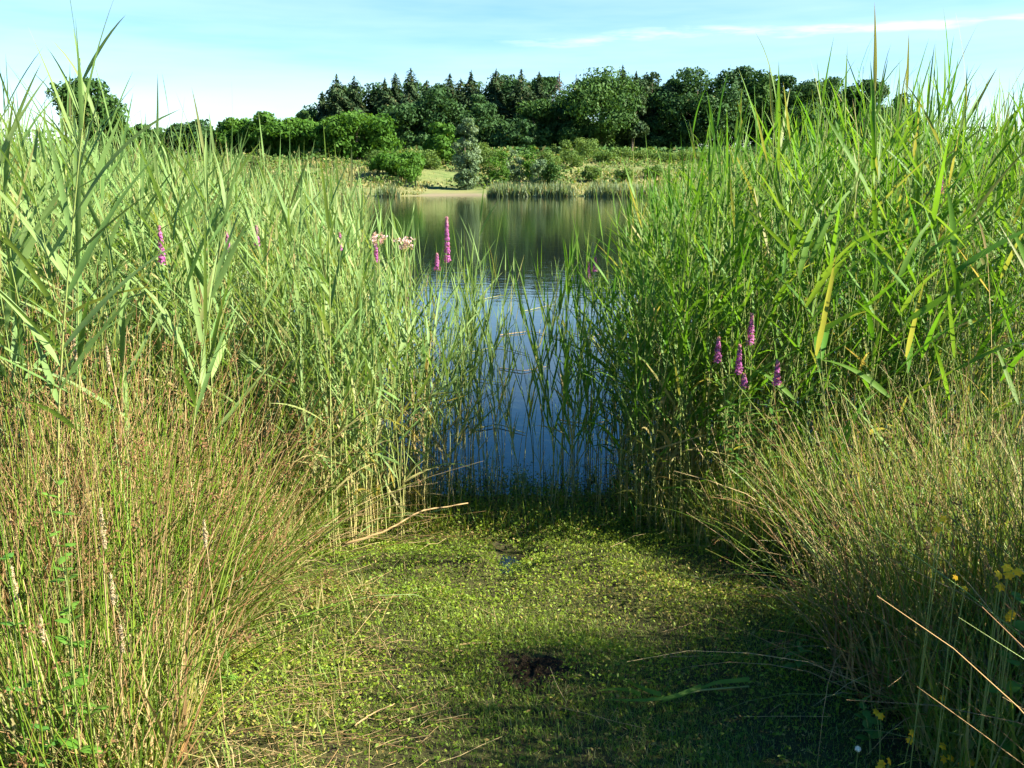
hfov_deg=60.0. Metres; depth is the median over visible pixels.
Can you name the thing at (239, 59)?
sky
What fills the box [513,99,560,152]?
broadleaf tree
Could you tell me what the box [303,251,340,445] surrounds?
reed
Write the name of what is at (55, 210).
reed
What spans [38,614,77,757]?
grass plume
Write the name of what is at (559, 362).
reed
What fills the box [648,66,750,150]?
broadleaf tree
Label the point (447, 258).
purple flower
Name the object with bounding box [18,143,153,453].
reed
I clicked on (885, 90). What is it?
broadleaf tree
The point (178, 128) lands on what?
broadleaf tree
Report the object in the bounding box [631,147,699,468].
reed
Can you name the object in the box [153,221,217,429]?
reed
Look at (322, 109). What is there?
spruce tree
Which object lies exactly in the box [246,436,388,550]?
rush tussock
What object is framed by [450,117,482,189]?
silver tree
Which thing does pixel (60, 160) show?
reed
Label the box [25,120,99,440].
reed
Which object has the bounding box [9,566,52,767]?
grass plume
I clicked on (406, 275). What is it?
reed
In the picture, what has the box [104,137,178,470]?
reed
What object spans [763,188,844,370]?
reed
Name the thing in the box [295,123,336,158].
broadleaf tree
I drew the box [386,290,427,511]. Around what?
reed
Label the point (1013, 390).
reed
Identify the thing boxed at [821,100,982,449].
reed
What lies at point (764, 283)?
reed
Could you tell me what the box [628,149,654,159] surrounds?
shrub
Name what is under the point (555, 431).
reed
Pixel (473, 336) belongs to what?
reed
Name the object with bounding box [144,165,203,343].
reed
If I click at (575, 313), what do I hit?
reed
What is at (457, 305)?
reed
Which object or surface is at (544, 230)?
lake water
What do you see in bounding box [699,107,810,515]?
reed
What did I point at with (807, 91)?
broadleaf tree
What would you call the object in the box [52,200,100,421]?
reed
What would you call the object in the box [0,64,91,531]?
reed
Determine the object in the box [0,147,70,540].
reed
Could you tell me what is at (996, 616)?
rush tussock
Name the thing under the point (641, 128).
pine tree
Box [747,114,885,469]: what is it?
reed
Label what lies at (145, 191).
reed
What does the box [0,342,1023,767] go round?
bank grass
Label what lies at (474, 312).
reed
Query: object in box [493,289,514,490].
reed
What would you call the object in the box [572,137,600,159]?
shrub
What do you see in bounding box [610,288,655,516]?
reed
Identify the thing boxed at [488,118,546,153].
broadleaf tree
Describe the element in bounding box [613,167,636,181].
shrub
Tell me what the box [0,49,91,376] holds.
reed
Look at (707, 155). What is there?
shrub
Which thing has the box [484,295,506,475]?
reed
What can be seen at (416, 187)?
meadow grass
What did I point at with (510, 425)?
reed
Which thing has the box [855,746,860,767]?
clover flower
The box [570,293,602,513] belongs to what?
reed
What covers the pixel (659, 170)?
shrub
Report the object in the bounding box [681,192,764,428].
reed
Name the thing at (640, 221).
reed
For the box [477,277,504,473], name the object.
reed
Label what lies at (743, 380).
purple flower
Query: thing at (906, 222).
reed
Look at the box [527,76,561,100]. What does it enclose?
broadleaf tree
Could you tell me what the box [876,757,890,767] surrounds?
yellow flower
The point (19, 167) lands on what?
reed
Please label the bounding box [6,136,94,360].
reed
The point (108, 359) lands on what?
grass plume
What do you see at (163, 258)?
purple flower
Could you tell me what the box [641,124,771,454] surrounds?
reed
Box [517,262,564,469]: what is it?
reed
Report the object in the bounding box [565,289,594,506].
reed
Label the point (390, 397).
reed
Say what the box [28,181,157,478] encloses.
reed
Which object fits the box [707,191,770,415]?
reed
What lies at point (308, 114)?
broadleaf tree
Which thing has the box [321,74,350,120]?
spruce tree
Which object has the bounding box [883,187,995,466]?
reed
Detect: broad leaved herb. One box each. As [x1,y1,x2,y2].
[0,552,59,767]
[30,723,55,767]
[977,591,1023,767]
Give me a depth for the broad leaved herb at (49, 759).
2.23 m
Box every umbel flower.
[370,232,387,494]
[393,236,415,490]
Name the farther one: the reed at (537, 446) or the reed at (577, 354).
the reed at (577, 354)
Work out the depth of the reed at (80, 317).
2.94 m
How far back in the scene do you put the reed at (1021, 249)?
3.54 m
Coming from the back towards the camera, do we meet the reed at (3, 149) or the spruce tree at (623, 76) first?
the spruce tree at (623, 76)
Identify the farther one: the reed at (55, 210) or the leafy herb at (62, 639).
the reed at (55, 210)
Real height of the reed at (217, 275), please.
2.011 m
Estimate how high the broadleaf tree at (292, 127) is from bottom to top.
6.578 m
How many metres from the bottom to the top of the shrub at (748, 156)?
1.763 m
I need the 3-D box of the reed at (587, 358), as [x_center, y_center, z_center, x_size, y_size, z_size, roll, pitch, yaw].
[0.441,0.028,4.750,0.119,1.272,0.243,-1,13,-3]
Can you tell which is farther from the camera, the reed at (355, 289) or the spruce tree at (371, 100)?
the spruce tree at (371, 100)
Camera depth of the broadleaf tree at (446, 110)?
153.28 m
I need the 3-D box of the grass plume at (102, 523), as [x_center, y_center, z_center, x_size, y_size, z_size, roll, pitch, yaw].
[-1.042,0.718,2.324,0.034,0.846,0.018,4,14,18]
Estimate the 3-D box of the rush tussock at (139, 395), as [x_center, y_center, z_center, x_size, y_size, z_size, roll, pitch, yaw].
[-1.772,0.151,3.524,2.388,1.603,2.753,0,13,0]
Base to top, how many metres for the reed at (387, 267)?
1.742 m
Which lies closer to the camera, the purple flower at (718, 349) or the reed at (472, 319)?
the purple flower at (718, 349)
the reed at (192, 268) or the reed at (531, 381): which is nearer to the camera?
the reed at (192, 268)
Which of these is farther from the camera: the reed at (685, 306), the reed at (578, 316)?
the reed at (578, 316)
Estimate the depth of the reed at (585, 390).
4.56 m
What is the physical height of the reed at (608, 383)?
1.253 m
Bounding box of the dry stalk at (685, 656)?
[659,655,712,657]
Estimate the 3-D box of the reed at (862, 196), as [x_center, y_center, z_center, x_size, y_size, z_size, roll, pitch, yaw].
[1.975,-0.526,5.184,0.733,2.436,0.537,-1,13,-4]
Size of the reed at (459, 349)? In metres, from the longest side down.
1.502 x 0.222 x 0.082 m
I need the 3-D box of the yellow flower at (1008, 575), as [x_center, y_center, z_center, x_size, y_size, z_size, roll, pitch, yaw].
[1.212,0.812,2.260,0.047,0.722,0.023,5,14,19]
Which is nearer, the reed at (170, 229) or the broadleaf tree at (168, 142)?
the reed at (170, 229)
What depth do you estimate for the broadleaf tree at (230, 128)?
136.61 m
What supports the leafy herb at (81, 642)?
on the ground at (442, 174)
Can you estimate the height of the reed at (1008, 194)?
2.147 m
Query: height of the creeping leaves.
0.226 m
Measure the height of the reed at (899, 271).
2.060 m
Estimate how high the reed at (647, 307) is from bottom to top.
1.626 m
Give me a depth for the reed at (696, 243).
5.02 m
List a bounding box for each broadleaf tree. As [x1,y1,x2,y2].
[44,76,131,158]
[77,124,133,149]
[111,123,155,155]
[150,129,189,155]
[163,119,216,152]
[206,121,235,154]
[214,117,254,156]
[239,111,284,156]
[264,116,318,157]
[295,109,315,120]
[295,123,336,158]
[303,85,372,116]
[312,121,354,157]
[318,110,405,159]
[363,82,421,131]
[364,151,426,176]
[375,102,436,147]
[399,81,444,100]
[409,85,471,145]
[422,122,463,163]
[453,93,505,150]
[458,80,488,103]
[483,74,532,113]
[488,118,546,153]
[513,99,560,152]
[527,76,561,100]
[535,93,586,143]
[553,66,653,151]
[553,121,607,147]
[610,75,662,89]
[624,117,678,151]
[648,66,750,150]
[654,78,704,150]
[698,65,758,146]
[733,69,787,152]
[764,74,795,148]
[773,75,831,149]
[789,78,849,145]
[812,76,857,146]
[849,79,900,146]
[879,92,923,143]
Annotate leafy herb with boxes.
[42,492,108,767]
[49,478,95,750]
[54,553,102,767]
[218,638,236,692]
[783,636,810,675]
[854,697,883,754]
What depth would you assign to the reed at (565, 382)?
4.37 m
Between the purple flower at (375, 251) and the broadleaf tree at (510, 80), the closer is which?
the purple flower at (375, 251)
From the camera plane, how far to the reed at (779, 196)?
4.08 m
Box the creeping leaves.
[93,475,978,767]
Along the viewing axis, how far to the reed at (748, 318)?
4.23 m
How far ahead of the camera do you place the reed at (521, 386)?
4.91 m
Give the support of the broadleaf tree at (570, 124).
on the ground at (442, 174)
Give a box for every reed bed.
[0,70,490,550]
[542,9,1023,539]
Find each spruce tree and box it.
[313,91,327,121]
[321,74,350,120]
[344,76,370,128]
[362,87,378,113]
[370,78,399,135]
[390,72,401,130]
[392,69,420,151]
[421,80,432,102]
[442,73,459,128]
[455,78,464,105]
[456,70,487,150]
[482,68,512,129]
[503,69,537,121]
[531,71,551,103]
[547,73,565,101]
[613,66,626,146]
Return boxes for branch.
[345,503,467,544]
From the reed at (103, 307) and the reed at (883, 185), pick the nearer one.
the reed at (103, 307)
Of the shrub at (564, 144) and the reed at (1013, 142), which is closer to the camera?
the reed at (1013, 142)
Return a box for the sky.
[0,0,1023,146]
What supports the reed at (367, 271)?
on the ground at (442, 174)
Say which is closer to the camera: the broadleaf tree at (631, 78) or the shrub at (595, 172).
the shrub at (595, 172)
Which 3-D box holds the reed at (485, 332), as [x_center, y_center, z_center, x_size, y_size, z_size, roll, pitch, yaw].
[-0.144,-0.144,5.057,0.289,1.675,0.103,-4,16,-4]
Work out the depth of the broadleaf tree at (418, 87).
170.96 m
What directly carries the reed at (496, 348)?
on the ground at (442, 174)
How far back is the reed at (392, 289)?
5.26 m
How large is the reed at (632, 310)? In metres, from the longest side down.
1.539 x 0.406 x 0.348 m
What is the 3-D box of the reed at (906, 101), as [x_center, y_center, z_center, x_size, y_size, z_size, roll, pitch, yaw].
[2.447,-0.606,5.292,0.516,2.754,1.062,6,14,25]
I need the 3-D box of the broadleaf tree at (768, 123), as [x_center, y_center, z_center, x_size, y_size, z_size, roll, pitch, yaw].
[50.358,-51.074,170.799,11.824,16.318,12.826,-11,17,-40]
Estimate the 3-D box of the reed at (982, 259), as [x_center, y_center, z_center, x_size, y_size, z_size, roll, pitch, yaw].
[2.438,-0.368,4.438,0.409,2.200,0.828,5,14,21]
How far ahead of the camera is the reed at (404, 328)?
4.80 m
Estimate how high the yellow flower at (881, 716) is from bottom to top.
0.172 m
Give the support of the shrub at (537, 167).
on the ground at (442, 174)
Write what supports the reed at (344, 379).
on the ground at (442, 174)
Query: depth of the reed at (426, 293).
5.50 m
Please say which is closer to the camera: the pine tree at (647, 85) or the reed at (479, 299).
the reed at (479, 299)
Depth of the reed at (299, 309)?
4.08 m
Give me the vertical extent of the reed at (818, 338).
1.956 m
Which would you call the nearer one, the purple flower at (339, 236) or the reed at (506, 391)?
the reed at (506, 391)
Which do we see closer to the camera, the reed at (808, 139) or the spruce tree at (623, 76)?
the reed at (808, 139)
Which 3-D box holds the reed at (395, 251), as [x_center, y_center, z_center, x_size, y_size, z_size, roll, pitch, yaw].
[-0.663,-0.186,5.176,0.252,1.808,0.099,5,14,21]
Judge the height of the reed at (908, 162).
2.482 m
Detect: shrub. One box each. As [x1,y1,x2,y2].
[244,149,268,182]
[365,149,388,162]
[396,165,421,182]
[419,149,441,168]
[474,141,502,169]
[482,151,509,184]
[499,149,523,180]
[521,145,542,181]
[528,159,547,184]
[532,149,562,173]
[539,162,566,184]
[550,139,572,154]
[560,149,586,166]
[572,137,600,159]
[580,165,604,181]
[590,150,620,161]
[609,146,633,158]
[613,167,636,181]
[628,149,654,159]
[642,165,667,178]
[650,151,680,162]
[675,150,700,160]
[697,150,722,162]
[728,152,753,160]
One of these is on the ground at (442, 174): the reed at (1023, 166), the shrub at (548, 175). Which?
the shrub at (548, 175)
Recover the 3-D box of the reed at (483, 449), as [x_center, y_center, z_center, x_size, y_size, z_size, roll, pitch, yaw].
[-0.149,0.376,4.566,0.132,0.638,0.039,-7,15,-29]
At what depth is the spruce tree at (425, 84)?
165.53 m
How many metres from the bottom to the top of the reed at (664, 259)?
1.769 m
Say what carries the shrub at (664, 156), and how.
on the ground at (442, 174)
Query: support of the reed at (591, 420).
on the ground at (442, 174)
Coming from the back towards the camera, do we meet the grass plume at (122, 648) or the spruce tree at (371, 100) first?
the spruce tree at (371, 100)
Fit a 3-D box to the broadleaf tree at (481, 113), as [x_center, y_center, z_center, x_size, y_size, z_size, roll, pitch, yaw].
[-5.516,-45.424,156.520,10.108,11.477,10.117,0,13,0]
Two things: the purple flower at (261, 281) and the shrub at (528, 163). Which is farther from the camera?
the shrub at (528, 163)
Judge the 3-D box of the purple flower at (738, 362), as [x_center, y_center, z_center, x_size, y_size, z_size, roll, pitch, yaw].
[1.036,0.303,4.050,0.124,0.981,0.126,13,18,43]
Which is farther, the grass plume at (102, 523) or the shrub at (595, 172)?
the shrub at (595, 172)
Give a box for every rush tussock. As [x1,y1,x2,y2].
[0,217,366,689]
[0,240,254,599]
[0,264,355,708]
[0,275,398,612]
[0,285,482,699]
[0,292,449,755]
[4,363,443,720]
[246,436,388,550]
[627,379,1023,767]
[665,414,872,598]
[676,335,1023,601]
[696,375,1021,670]
[750,328,1023,656]
[757,305,1023,582]
[790,455,1023,764]
[840,344,1023,739]
[853,465,1023,724]
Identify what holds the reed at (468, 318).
on the ground at (442, 174)
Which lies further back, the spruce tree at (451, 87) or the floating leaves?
the spruce tree at (451, 87)
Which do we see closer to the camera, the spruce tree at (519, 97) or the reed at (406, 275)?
the reed at (406, 275)
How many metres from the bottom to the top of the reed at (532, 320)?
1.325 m
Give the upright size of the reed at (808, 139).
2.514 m
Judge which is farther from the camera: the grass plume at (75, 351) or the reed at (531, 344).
the reed at (531, 344)
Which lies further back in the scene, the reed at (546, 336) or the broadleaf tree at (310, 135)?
the broadleaf tree at (310, 135)
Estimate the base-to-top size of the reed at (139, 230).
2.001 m
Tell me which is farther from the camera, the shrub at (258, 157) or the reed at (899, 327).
the shrub at (258, 157)
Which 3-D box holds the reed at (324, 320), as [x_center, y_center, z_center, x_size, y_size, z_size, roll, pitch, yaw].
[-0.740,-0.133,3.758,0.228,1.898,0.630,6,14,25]
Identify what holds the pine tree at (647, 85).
on the ground at (442, 174)
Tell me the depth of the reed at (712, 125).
5.25 m
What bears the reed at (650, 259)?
on the ground at (442, 174)
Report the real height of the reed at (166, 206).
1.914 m
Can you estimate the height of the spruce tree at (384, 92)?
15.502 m
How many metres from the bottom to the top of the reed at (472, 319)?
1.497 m
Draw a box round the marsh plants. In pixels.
[320,454,711,536]
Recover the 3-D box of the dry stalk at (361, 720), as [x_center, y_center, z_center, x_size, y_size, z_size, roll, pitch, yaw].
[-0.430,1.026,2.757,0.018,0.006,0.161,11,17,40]
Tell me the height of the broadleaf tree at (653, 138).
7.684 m
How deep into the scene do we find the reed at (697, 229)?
4.66 m
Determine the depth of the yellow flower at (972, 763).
2.44 m
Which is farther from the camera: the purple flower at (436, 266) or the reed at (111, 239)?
the purple flower at (436, 266)
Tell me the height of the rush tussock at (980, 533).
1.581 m
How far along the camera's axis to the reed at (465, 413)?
4.80 m
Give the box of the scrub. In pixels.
[25,145,991,189]
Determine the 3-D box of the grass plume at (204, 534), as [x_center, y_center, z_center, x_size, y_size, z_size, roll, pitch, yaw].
[-0.887,0.726,2.630,0.018,0.696,0.017,-13,18,-43]
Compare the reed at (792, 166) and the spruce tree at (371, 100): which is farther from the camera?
the spruce tree at (371, 100)
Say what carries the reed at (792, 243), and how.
on the ground at (442, 174)
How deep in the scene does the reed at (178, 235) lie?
4.84 m
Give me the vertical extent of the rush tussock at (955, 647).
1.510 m
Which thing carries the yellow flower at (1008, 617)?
on the ground at (442, 174)
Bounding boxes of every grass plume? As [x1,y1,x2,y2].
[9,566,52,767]
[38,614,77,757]
[72,338,107,563]
[99,507,119,764]
[105,343,146,575]
[108,573,125,728]
[118,624,126,767]
[202,519,225,731]
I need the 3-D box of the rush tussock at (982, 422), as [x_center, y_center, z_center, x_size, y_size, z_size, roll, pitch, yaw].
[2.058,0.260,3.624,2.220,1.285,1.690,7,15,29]
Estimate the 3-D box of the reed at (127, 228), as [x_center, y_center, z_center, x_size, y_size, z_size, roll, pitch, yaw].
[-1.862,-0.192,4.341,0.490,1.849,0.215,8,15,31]
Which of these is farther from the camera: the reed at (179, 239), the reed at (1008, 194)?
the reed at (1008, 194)
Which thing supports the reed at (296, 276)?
on the ground at (442, 174)
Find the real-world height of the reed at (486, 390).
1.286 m
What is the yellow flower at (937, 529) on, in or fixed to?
on the ground at (442, 174)
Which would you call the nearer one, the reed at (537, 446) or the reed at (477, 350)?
the reed at (537, 446)
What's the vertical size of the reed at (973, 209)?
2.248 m
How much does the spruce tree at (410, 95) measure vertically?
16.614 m
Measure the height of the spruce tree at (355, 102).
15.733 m
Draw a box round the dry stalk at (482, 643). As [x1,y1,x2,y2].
[460,640,512,644]
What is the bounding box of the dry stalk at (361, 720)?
[354,703,394,726]
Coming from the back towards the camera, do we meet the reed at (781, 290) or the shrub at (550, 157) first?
the shrub at (550, 157)
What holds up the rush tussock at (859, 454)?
on the ground at (442, 174)
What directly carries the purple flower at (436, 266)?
on the ground at (442, 174)
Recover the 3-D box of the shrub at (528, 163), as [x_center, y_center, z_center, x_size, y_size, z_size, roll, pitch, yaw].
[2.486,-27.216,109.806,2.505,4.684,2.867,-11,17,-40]
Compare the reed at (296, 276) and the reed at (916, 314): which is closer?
the reed at (916, 314)
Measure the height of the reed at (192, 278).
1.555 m
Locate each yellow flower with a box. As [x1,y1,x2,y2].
[873,708,884,759]
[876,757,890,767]
[904,729,913,767]
[910,515,947,767]
[924,695,946,759]
[934,575,967,767]
[939,742,946,767]
[947,755,974,767]
[975,571,1014,767]
[989,563,1023,767]
[990,610,1015,765]
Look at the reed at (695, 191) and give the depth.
4.50 m
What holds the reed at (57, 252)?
on the ground at (442, 174)
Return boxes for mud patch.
[492,653,582,694]
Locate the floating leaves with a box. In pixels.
[454,449,633,497]
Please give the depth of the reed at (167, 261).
4.78 m
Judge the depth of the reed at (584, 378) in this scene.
5.05 m
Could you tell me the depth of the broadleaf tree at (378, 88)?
167.57 m
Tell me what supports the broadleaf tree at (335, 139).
on the ground at (442, 174)
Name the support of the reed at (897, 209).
on the ground at (442, 174)
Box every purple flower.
[157,225,206,472]
[223,231,257,428]
[254,225,283,453]
[335,232,342,383]
[367,244,387,469]
[426,253,447,468]
[433,216,455,494]
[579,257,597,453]
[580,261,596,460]
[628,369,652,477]
[709,336,742,512]
[716,373,748,527]
[724,344,752,524]
[737,313,763,490]
[755,359,783,517]
[813,322,842,492]
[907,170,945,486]
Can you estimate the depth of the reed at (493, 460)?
4.67 m
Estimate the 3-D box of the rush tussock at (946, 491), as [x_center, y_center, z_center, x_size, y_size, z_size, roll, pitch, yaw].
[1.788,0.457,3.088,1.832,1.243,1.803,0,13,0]
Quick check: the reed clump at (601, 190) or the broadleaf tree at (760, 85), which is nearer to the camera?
the reed clump at (601, 190)
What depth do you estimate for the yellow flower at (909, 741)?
2.48 m
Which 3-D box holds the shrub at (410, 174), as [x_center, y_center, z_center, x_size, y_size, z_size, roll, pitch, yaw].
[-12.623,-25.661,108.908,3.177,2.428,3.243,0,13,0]
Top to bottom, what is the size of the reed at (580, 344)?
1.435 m
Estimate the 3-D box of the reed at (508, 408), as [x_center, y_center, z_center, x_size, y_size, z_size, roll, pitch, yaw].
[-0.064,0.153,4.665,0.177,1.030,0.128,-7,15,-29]
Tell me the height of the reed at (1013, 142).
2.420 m
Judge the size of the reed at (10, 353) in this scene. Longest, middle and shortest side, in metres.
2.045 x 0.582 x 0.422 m
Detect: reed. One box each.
[0,0,198,588]
[0,19,195,597]
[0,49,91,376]
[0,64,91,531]
[0,64,112,489]
[0,73,152,485]
[0,77,155,560]
[0,92,163,582]
[0,103,94,480]
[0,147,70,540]
[0,172,56,452]
[0,172,72,509]
[0,175,174,470]
[0,277,61,469]
[1,38,204,460]
[1,101,145,478]
[3,76,117,400]
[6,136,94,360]
[10,140,170,527]
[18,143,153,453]
[19,112,168,458]
[24,178,106,457]
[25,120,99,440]
[27,100,149,348]
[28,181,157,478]
[41,79,152,477]
[41,136,111,371]
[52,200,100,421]
[52,219,167,479]
[89,75,184,439]
[93,166,173,439]
[103,101,183,483]
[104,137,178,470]
[105,131,197,437]
[112,121,272,541]
[117,75,246,482]
[125,191,223,483]
[126,117,227,461]
[127,130,308,556]
[127,144,240,449]
[130,150,242,380]
[130,196,181,389]
[131,176,227,472]
[142,91,271,523]
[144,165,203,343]
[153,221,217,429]
[166,218,215,426]
[167,162,190,382]
[169,237,267,528]
[176,139,248,371]
[217,210,273,439]
[225,177,327,530]
[228,225,305,472]
[238,178,292,404]
[249,215,340,444]
[256,184,349,503]
[273,125,382,562]
[295,237,351,448]
[302,147,363,349]
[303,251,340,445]
[312,245,377,523]
[316,253,388,475]
[322,282,359,427]
[323,241,408,402]
[338,180,389,433]
[344,270,380,475]
[358,232,440,476]
[365,217,401,466]
[372,252,403,401]
[379,279,404,489]
[381,196,413,430]
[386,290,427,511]
[392,218,415,458]
[398,319,453,501]
[409,357,454,510]
[416,229,440,440]
[434,241,491,450]
[436,300,467,455]
[438,188,500,478]
[438,280,468,517]
[446,272,468,482]
[448,266,484,504]
[449,270,472,493]
[449,297,477,495]
[451,219,487,453]
[451,232,461,442]
[451,274,470,457]
[452,388,461,501]
[453,249,487,473]
[456,241,477,452]
[456,343,492,501]
[458,250,505,485]
[458,300,503,468]
[458,343,471,490]
[461,232,481,459]
[462,305,465,456]
[464,253,496,462]
[465,282,483,476]
[470,209,503,470]
[470,230,506,495]
[470,331,486,498]
[471,257,523,495]
[472,265,513,460]
[472,398,491,490]
[475,295,486,475]
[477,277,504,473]
[480,316,504,489]
[482,321,519,503]
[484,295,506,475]
[486,374,525,502]
[489,285,537,502]
[492,418,500,507]
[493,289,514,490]
[495,250,519,498]
[495,356,518,490]
[497,306,538,483]
[501,319,518,485]
[504,238,553,502]
[509,293,540,458]
[511,275,559,448]
[515,319,557,492]
[516,261,561,495]
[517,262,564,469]
[523,230,578,487]
[525,375,546,514]
[530,250,570,446]
[533,242,562,441]
[536,232,579,485]
[537,261,563,482]
[539,241,599,502]
[543,239,584,477]
[544,245,628,502]
[549,262,566,463]
[549,411,561,507]
[553,269,577,511]
[554,274,592,465]
[554,287,594,506]
[555,248,572,483]
[555,279,575,493]
[557,242,591,434]
[557,269,586,476]
[559,319,588,500]
[560,327,579,492]
[562,244,587,466]
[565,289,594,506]
[567,313,598,512]
[569,243,592,488]
[570,216,582,458]
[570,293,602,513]
[572,215,626,456]
[572,362,608,503]
[572,386,587,474]
[575,275,601,482]
[581,278,602,490]
[582,325,621,466]
[583,189,652,520]
[585,310,628,461]
[586,257,604,437]
[590,275,614,495]
[590,276,616,512]
[591,201,692,487]
[596,285,638,491]
[598,674,748,703]
[609,237,658,461]
[609,246,662,455]
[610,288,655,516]
[611,243,668,461]
[612,165,675,439]
[625,174,698,485]
[628,134,666,458]
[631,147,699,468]
[632,190,698,505]
[639,177,719,494]
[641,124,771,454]
[644,186,707,509]
[652,171,714,459]
[655,202,706,472]
[661,203,755,496]
[665,87,770,430]
[675,146,725,472]
[678,175,804,491]
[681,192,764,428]
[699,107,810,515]
[702,93,760,410]
[703,34,816,428]
[705,156,836,503]
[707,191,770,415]
[710,133,774,433]
[711,210,818,433]
[713,133,809,438]
[718,122,808,474]
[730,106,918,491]
[735,129,828,486]
[740,198,825,467]
[742,104,884,489]
[742,106,863,370]
[742,130,798,445]
[743,108,869,501]
[744,68,862,477]
[746,157,867,491]
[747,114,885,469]
[755,83,876,535]
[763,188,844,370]
[770,160,857,456]
[803,107,841,424]
[804,117,899,458]
[805,143,906,412]
[808,80,925,421]
[811,153,886,439]
[814,2,916,505]
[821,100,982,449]
[822,70,995,444]
[824,16,1005,521]
[827,97,906,474]
[828,97,959,445]
[840,119,951,428]
[843,57,980,462]
[848,137,957,492]
[852,145,963,468]
[859,44,1000,461]
[859,133,984,443]
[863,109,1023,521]
[864,190,921,418]
[878,108,986,456]
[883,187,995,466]
[887,37,979,389]
[888,59,952,418]
[899,161,1023,537]
[903,69,1023,441]
[915,108,1013,446]
[956,145,1022,395]
[963,179,1023,488]
[978,151,1023,520]
[980,91,1022,349]
[992,226,1023,539]
[994,211,1023,453]
[998,146,1023,405]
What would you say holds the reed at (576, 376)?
on the ground at (442, 174)
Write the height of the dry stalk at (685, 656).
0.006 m
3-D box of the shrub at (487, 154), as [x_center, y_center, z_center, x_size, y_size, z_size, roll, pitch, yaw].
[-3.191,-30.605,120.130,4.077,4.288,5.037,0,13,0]
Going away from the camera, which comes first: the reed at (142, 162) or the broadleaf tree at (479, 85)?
the reed at (142, 162)
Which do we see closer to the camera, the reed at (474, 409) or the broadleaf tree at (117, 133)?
the reed at (474, 409)
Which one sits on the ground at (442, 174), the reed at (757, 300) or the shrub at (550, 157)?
the shrub at (550, 157)
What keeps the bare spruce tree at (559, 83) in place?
on the ground at (442, 174)
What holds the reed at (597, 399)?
on the ground at (442, 174)
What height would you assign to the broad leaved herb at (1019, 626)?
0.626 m
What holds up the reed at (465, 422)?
on the ground at (442, 174)
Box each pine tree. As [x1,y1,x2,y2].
[615,94,649,150]
[629,71,678,126]
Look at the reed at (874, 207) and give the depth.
3.77 m
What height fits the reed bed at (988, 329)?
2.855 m
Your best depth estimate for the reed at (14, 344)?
3.21 m
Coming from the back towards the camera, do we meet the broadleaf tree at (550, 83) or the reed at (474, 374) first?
the broadleaf tree at (550, 83)
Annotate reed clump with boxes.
[373,177,400,196]
[485,177,577,196]
[583,180,723,196]
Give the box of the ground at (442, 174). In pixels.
[0,158,1001,767]
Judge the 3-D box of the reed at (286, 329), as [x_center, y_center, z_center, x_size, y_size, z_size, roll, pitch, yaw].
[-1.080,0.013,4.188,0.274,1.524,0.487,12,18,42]
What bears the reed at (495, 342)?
on the ground at (442, 174)
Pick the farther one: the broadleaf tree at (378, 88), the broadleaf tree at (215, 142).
the broadleaf tree at (378, 88)
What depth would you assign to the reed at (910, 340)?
3.79 m
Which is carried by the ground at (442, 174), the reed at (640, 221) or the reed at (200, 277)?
the reed at (200, 277)
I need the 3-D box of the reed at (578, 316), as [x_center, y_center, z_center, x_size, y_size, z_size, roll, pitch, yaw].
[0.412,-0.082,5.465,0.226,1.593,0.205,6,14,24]
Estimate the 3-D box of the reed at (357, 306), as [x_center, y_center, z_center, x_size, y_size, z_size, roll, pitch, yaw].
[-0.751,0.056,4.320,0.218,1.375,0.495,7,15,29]
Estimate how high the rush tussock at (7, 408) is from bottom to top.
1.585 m
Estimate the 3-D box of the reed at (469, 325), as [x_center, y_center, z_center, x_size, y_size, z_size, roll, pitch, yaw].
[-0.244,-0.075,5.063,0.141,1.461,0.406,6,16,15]
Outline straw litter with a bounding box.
[144,521,907,767]
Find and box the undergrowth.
[2,125,1023,158]
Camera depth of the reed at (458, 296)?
4.85 m
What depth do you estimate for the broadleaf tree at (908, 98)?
160.95 m
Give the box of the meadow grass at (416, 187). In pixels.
[34,152,986,195]
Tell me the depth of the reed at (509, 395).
4.98 m
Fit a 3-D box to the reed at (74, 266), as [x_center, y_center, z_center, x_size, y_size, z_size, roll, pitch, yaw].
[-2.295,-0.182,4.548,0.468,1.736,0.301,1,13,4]
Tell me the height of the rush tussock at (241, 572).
1.129 m
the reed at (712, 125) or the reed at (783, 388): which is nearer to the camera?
the reed at (783, 388)
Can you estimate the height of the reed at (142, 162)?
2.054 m
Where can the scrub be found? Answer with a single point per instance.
(274, 160)
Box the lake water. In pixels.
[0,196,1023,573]
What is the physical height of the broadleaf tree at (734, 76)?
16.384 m
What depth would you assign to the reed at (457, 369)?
4.61 m
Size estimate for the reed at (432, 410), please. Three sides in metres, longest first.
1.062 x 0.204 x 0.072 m
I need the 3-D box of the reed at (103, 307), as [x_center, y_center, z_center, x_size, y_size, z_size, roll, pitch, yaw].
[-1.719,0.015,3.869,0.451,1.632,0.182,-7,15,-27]
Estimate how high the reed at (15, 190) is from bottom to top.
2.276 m
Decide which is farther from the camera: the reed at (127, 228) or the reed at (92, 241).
the reed at (127, 228)
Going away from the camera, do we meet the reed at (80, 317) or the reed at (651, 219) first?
the reed at (80, 317)

